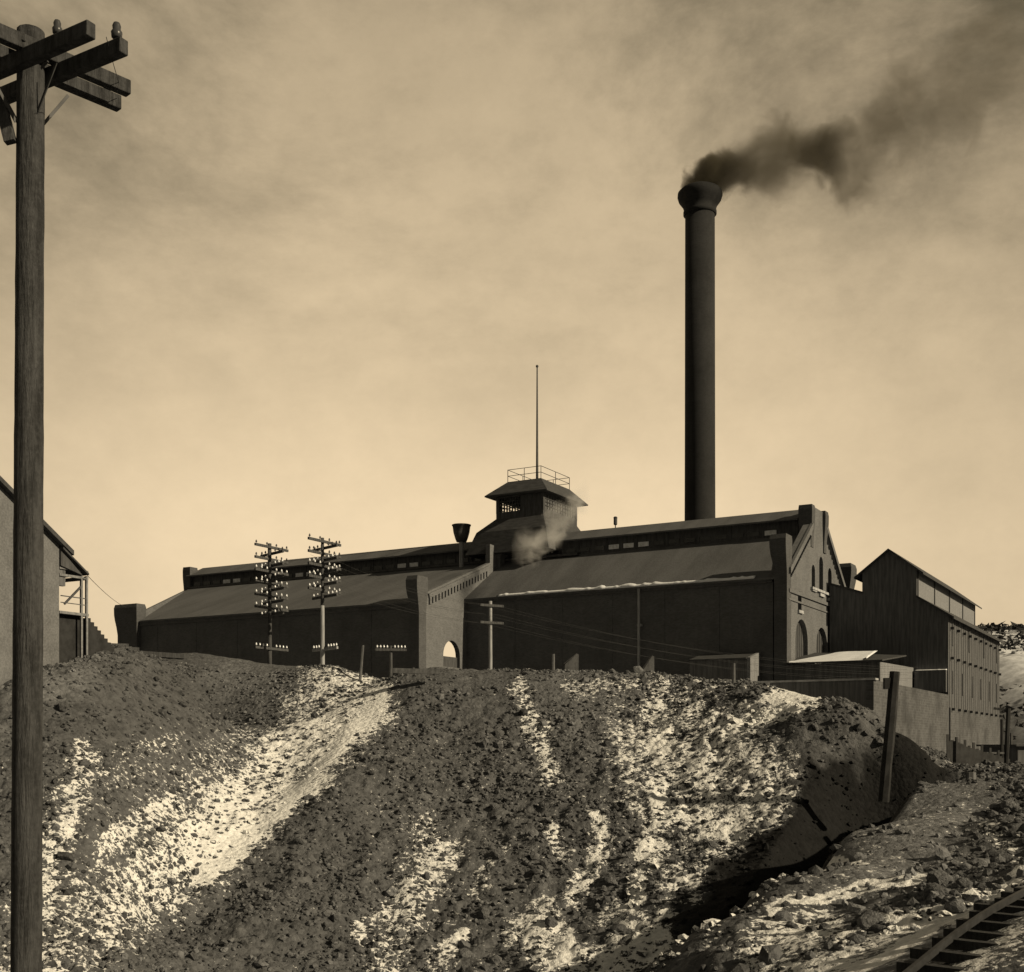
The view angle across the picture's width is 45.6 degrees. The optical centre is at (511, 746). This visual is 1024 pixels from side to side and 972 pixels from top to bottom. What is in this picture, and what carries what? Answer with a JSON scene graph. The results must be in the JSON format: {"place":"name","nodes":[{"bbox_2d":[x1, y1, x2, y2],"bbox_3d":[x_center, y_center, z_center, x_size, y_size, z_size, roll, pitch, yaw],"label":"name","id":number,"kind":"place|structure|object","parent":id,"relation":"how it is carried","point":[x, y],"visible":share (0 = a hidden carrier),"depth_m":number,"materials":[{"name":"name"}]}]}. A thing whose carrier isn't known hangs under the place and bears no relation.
{"place":"outdoors","nodes":[
{"label":"outdoors","id":0,"kind":"place"},
{"bbox_2d":[0,645,1023,971],"bbox_3d":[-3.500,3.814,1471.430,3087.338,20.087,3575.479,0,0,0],"label":"ground","id":1,"kind":"structure","parent":0,"point":[876,953],"depth_m":53.83,"materials":[{"name":"grey soil"}]},
{"bbox_2d":[0,476,113,684],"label":"frame house","id":2,"kind":"structure","parent":1,"relation":"on","point":[67,635],"depth_m":59.61,"materials":[{"name":"grey wood"}]},
{"bbox_2d":[0,19,130,971],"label":"telegraph pole","id":3,"kind":"object","parent":1,"relation":"on","point":[32,56],"visible":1,"depth_m":13.86,"materials":[{"name":"brown wood"}]},
{"bbox_2d":[143,651,184,658],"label":"timber","id":4,"kind":"object","parent":1,"relation":"on","point":[170,655],"visible":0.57,"depth_m":76.28,"materials":[{"name":"brown wood"}]},
{"bbox_2d":[254,540,288,663],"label":"telegraph pole","id":5,"kind":"object","parent":1,"relation":"on","point":[270,584],"visible":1,"depth_m":79.88,"materials":[{"name":"brown wood"}]},
{"bbox_2d":[308,533,340,664],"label":"telegraph pole","id":6,"kind":"object","parent":1,"relation":"on","point":[314,574],"visible":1,"depth_m":76.88,"materials":[{"name":"brown wood"}]},
{"bbox_2d":[359,645,363,679],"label":"fence post","id":7,"kind":"object","parent":1,"relation":"on","point":[361,662],"visible":0.79,"depth_m":72.93,"materials":[{"name":"brown wood"}]},
{"bbox_2d":[374,831,385,839],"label":"boulder","id":8,"kind":"object","parent":1,"relation":"on","point":[380,835],"visible":0.95,"depth_m":55.07,"materials":[{"name":"grey stone"}]},
{"bbox_2d":[375,645,406,676],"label":"telegraph pole","id":9,"kind":"object","parent":1,"relation":"on","point":[390,649],"visible":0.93,"depth_m":78.90,"materials":[{"name":"brown wood"}]},
{"bbox_2d":[387,900,395,904],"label":"boulder","id":10,"kind":"object","parent":1,"relation":"on","point":[390,902],"visible":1,"depth_m":50.93,"materials":[{"name":"grey stone"}]},
{"bbox_2d":[393,668,439,673],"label":"timber","id":11,"kind":"object","parent":1,"relation":"on","point":[415,671],"visible":1,"depth_m":68.56,"materials":[{"name":"brown wood"}]},
{"bbox_2d":[458,948,472,957],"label":"boulder","id":12,"kind":"object","parent":1,"relation":"on","point":[463,952],"visible":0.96,"depth_m":47.39,"materials":[{"name":"grey stone"}]},
{"bbox_2d":[478,908,489,918],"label":"boulder","id":13,"kind":"object","parent":1,"relation":"on","point":[483,913],"visible":1,"depth_m":49.92,"materials":[{"name":"grey stone"}]},
{"bbox_2d":[114,365,856,680],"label":"power house","id":14,"kind":"structure","parent":1,"relation":"on","point":[777,608],"depth_m":106.73,"materials":[{"name":"brick"}]},
{"bbox_2d":[498,575,754,596],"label":"snow on eave","id":15,"kind":"structure","parent":14,"relation":"on","point":[655,583],"depth_m":101.33,"materials":[{"name":"white snow"}]},
{"bbox_2d":[485,879,493,883],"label":"boulder","id":16,"kind":"object","parent":1,"relation":"on","point":[489,881],"visible":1,"depth_m":51.89,"materials":[{"name":"grey stone"}]},
{"bbox_2d":[480,601,503,668],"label":"telegraph pole","id":17,"kind":"object","parent":1,"relation":"on","point":[490,622],"visible":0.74,"depth_m":79.91,"materials":[{"name":"grey wood"}]},
{"bbox_2d":[504,625,842,678],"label":"wire","id":18,"kind":"object","parent":17,"relation":"attached to","point":[670,660],"visible":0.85,"depth_m":82.33,"materials":[{"name":"metal"}]},
{"bbox_2d":[487,624,866,677],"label":"wire","id":19,"kind":"object","parent":17,"relation":"attached to","point":[672,660],"visible":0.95,"depth_m":80.99,"materials":[{"name":"metal"}]},
{"bbox_2d":[508,620,865,671],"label":"wire","id":20,"kind":"object","parent":17,"relation":"attached to","point":[690,655],"visible":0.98,"depth_m":81.09,"materials":[{"name":"metal"}]},
{"bbox_2d":[488,606,888,666],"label":"wire","id":21,"kind":"object","parent":17,"relation":"attached to","point":[699,649],"visible":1,"depth_m":81.16,"materials":[{"name":"metal"}]},
{"bbox_2d":[504,616,888,674],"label":"wire","id":22,"kind":"object","parent":17,"relation":"attached to","point":[679,654],"visible":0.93,"depth_m":82.30,"materials":[{"name":"metal"}]},
{"bbox_2d":[508,608,906,669],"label":"wire","id":23,"kind":"object","parent":17,"relation":"attached to","point":[700,650],"visible":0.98,"depth_m":82.68,"materials":[{"name":"metal"}]},
{"bbox_2d":[488,845,495,849],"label":"boulder","id":24,"kind":"object","parent":1,"relation":"on","point":[490,847],"visible":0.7,"depth_m":54.72,"materials":[{"name":"grey stone"}]},
{"bbox_2d":[491,803,498,809],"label":"boulder","id":25,"kind":"object","parent":1,"relation":"on","point":[494,806],"visible":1,"depth_m":57.96,"materials":[{"name":"grey stone"}]},
{"bbox_2d":[491,848,504,859],"bbox_3d":[-0.606,4.771,53.644,0.560,0.558,0.544,0,0,29],"label":"boulder","id":26,"kind":"object","parent":1,"relation":"on","point":[497,854],"visible":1,"depth_m":53.47,"materials":[{"name":"grey stone"}]},
{"bbox_2d":[0,644,1023,971],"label":"rubble","id":27,"kind":"object","parent":1,"relation":"on","point":[708,926],"visible":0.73,"depth_m":52.97,"materials":[{"name":"grey stone"}]},
{"bbox_2d":[545,916,557,927],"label":"boulder","id":28,"kind":"object","parent":1,"relation":"on","point":[551,921],"visible":1,"depth_m":48.66,"materials":[{"name":"grey stone"}]},
{"bbox_2d":[551,654,554,670],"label":"fence post","id":29,"kind":"object","parent":1,"relation":"on","point":[552,662],"visible":0.75,"depth_m":71.92,"materials":[{"name":"wood"}]},
{"bbox_2d":[563,653,578,670],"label":"coal hatch","id":30,"kind":"object","parent":1,"relation":"on","point":[572,663],"visible":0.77,"depth_m":73.00,"materials":[{"name":"wood"}]},
{"bbox_2d":[577,892,585,897],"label":"boulder","id":31,"kind":"object","parent":1,"relation":"on","point":[582,894],"visible":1,"depth_m":50.66,"materials":[{"name":"grey stone"}]},
{"bbox_2d":[605,876,616,884],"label":"boulder","id":32,"kind":"object","parent":1,"relation":"on","point":[610,881],"visible":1,"depth_m":50.84,"materials":[{"name":"grey stone"}]},
{"bbox_2d":[611,924,626,932],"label":"boulder","id":33,"kind":"object","parent":1,"relation":"on","point":[620,928],"visible":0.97,"depth_m":46.81,"materials":[{"name":"grey stone"}]},
{"bbox_2d":[642,655,653,671],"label":"coal hatch","id":34,"kind":"object","parent":1,"relation":"on","point":[648,665],"visible":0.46,"depth_m":78.00,"materials":[{"name":"wood"}]},
{"bbox_2d":[681,764,689,769],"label":"boulder","id":35,"kind":"object","parent":1,"relation":"on","point":[686,766],"visible":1,"depth_m":59.20,"materials":[{"name":"grey stone"}]},
{"bbox_2d":[690,746,697,750],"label":"boulder","id":36,"kind":"object","parent":1,"relation":"on","point":[694,748],"visible":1,"depth_m":60.67,"materials":[{"name":"grey stone"}]},
{"bbox_2d":[690,808,699,812],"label":"boulder","id":37,"kind":"object","parent":1,"relation":"on","point":[695,810],"visible":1,"depth_m":55.37,"materials":[{"name":"grey stone"}]},
{"bbox_2d":[677,181,722,520],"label":"smokestack","id":38,"kind":"object","parent":1,"relation":"on","point":[699,201],"visible":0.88,"depth_m":122.67,"materials":[{"name":"brick"}]},
{"bbox_2d":[706,841,717,846],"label":"boulder","id":39,"kind":"object","parent":1,"relation":"on","point":[712,844],"visible":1,"depth_m":51.96,"materials":[{"name":"grey stone"}]},
{"bbox_2d":[689,652,760,680],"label":"lean to","id":40,"kind":"object","parent":1,"relation":"on","point":[707,671],"visible":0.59,"depth_m":95.12,"materials":[{"name":"wood"}]},
{"bbox_2d":[732,663,734,682],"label":"fence post","id":41,"kind":"object","parent":1,"relation":"on","point":[733,672],"visible":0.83,"depth_m":66.41,"materials":[{"name":"wood"}]},
{"bbox_2d":[760,821,771,828],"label":"boulder","id":42,"kind":"object","parent":1,"relation":"on","point":[765,825],"visible":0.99,"depth_m":52.24,"materials":[{"name":"grey stone"}]},
{"bbox_2d":[752,678,947,752],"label":"terrace wall","id":43,"kind":"structure","parent":1,"relation":"on","point":[922,718],"depth_m":84.78,"materials":[{"name":"concrete"}]},
{"bbox_2d":[782,653,912,687],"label":"flat shed","id":44,"kind":"structure","parent":43,"relation":"on","point":[834,670],"depth_m":93.17,"materials":[{"name":"wood"}]},
{"bbox_2d":[789,651,876,662],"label":"snow on shed","id":45,"kind":"structure","parent":44,"relation":"on","point":[848,655],"depth_m":94.63,"materials":[{"name":"white snow"}]},
{"bbox_2d":[848,934,865,943],"bbox_3d":[7.483,4.188,26.396,0.388,0.241,0.364,0,0,29],"label":"boulder","id":46,"kind":"object","parent":1,"relation":"on","point":[857,938],"visible":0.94,"depth_m":26.26,"materials":[{"name":"grey stone"}]},
{"bbox_2d":[857,910,883,927],"bbox_3d":[8.023,3.917,27.186,0.598,0.529,0.752,-5,4,24],"label":"boulder","id":47,"kind":"object","parent":1,"relation":"on","point":[868,918],"visible":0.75,"depth_m":26.98,"materials":[{"name":"grey stone"}]},
{"bbox_2d":[871,924,887,932],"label":"boulder","id":48,"kind":"object","parent":1,"relation":"on","point":[877,928],"visible":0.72,"depth_m":26.54,"materials":[{"name":"grey stone"}]},
{"bbox_2d":[878,671,899,801],"bbox_3d":[16.076,-0.407,52.009,0.936,5.595,0.477,0,0,0],"label":"fence post","id":49,"kind":"object","parent":1,"relation":"on","point":[891,683],"visible":1,"depth_m":51.82,"materials":[{"name":"brown wood"}]},
{"bbox_2d":[830,549,1004,749],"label":"board mill","id":50,"kind":"object","parent":1,"relation":"on","point":[921,619],"visible":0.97,"depth_m":103.25,"materials":[{"name":"brown wood boards"}]},
{"bbox_2d":[922,882,944,900],"bbox_3d":[9.729,3.416,28.128,0.533,0.528,0.617,0,0,21],"label":"boulder","id":51,"kind":"object","parent":1,"relation":"on","point":[938,888],"visible":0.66,"depth_m":27.92,"materials":[{"name":"grey stone"}]},
{"bbox_2d":[926,870,953,884],"bbox_3d":[10.411,3.257,29.571,0.717,0.519,0.578,11,-4,-40],"label":"boulder","id":52,"kind":"object","parent":1,"relation":"on","point":[939,877],"visible":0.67,"depth_m":29.35,"materials":[{"name":"grey stone"}]},
{"bbox_2d":[944,901,966,913],"bbox_3d":[9.594,3.524,26.377,0.512,0.370,0.486,0,0,44],"label":"boulder","id":53,"kind":"object","parent":1,"relation":"on","point":[955,907],"visible":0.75,"depth_m":26.19,"materials":[{"name":"grey stone"}]},
{"bbox_2d":[896,887,1023,971],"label":"railway track","id":54,"kind":"structure","parent":1,"relation":"on","point":[978,927],"depth_m":22.07,"materials":[{"name":"wood"}]},
{"bbox_2d":[955,877,972,885],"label":"boulder","id":55,"kind":"object","parent":1,"relation":"on","point":[961,881],"visible":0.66,"depth_m":28.21,"materials":[{"name":"grey stone"}]},
{"bbox_2d":[966,772,975,779],"bbox_3d":[18.811,1.945,49.999,0.431,1.763,0.444,0,0,0],"label":"fence post","id":56,"kind":"object","parent":1,"relation":"on","point":[971,774],"visible":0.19,"depth_m":49.84,"materials":[{"name":"wood"}]},
{"bbox_2d":[972,832,982,839],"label":"boulder","id":57,"kind":"object","parent":1,"relation":"on","point":[977,835],"visible":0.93,"depth_m":34.83,"materials":[{"name":"grey stone"}]},
{"bbox_2d":[946,734,1009,764],"bbox_3d":[24.586,0.793,64.243,4.970,2.830,0.100,0,0,-30],"label":"picket fence","id":58,"kind":"object","parent":1,"relation":"on","point":[957,751],"visible":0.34,"depth_m":63.74,"materials":[{"name":"wood"}]},
{"bbox_2d":[974,861,987,866],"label":"boulder","id":59,"kind":"object","parent":1,"relation":"on","point":[983,863],"visible":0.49,"depth_m":32.04,"materials":[{"name":"grey stone"}]},
{"bbox_2d":[988,862,998,867],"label":"boulder","id":60,"kind":"object","parent":1,"relation":"on","point":[993,864],"visible":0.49,"depth_m":31.37,"materials":[{"name":"grey stone"}]},
{"bbox_2d":[989,801,1001,810],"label":"boulder","id":61,"kind":"object","parent":1,"relation":"on","point":[995,806],"visible":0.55,"depth_m":39.46,"materials":[{"name":"grey stone"}]},
{"bbox_2d":[990,854,1005,862],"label":"boulder","id":62,"kind":"object","parent":1,"relation":"on","point":[996,858],"visible":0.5,"depth_m":32.79,"materials":[{"name":"grey stone"}]},
{"bbox_2d":[976,733,1023,763],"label":"track shed","id":63,"kind":"structure","parent":1,"relation":"on","point":[1016,752],"depth_m":80.68,"materials":[{"name":"grey wood"}]},
{"bbox_2d":[1000,719,1002,757],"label":"utility post","id":64,"kind":"object","parent":1,"relation":"on","point":[1001,735],"visible":0.49,"depth_m":65.94,"materials":[{"name":"brown wood"}]},
{"bbox_2d":[993,707,1010,763],"bbox_3d":[24.960,0.119,62.035,0.839,4.236,0.270,0,0,12],"label":"utility post","id":65,"kind":"object","parent":1,"relation":"on","point":[1007,735],"visible":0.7,"depth_m":61.92,"materials":[{"name":"brown wood"}]},
{"bbox_2d":[990,851,1013,861],"bbox_3d":[13.442,3.122,33.220,0.664,0.506,0.600,0,0,41],"label":"boulder","id":66,"kind":"object","parent":1,"relation":"on","point":[1008,856],"visible":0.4,"depth_m":33.09,"materials":[{"name":"grey stone"}]},
{"bbox_2d":[998,808,1011,814],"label":"boulder","id":67,"kind":"object","parent":1,"relation":"on","point":[1003,811],"visible":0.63,"depth_m":38.95,"materials":[{"name":"grey stone"}]},
{"bbox_2d":[1000,800,1015,810],"bbox_3d":[16.019,1.982,39.254,0.537,0.514,0.586,0,0,13],"label":"boulder","id":68,"kind":"object","parent":1,"relation":"on","point":[1010,804],"visible":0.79,"depth_m":39.06,"materials":[{"name":"grey stone"}]},
{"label":"timber","id":69,"kind":"object","parent":1,"relation":"on","visible":0},
{"bbox_2d":[111,643,128,646],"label":"timber","id":70,"kind":"object","parent":69,"relation":"on","point":[121,644],"visible":0.21,"depth_m":72.31,"materials":[{"name":"brown wood"}]},
{"bbox_2d":[0,0,1023,656],"label":"sky","id":71,"kind":"structure","parent":0,"point":[317,266],"materials":[{"name":"beige"}]},
{"bbox_2d":[982,629,1023,743],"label":"snowy hill","id":72,"kind":"structure","parent":0,"point":[1012,668],"depth_m":321.21,"materials":[{"name":"white snow"}]},
{"bbox_2d":[975,621,1023,739],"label":"hill brush","id":73,"kind":"object","parent":72,"relation":"on","point":[1019,628],"visible":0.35,"depth_m":357.00,"materials":[{"name":"brown plant"}]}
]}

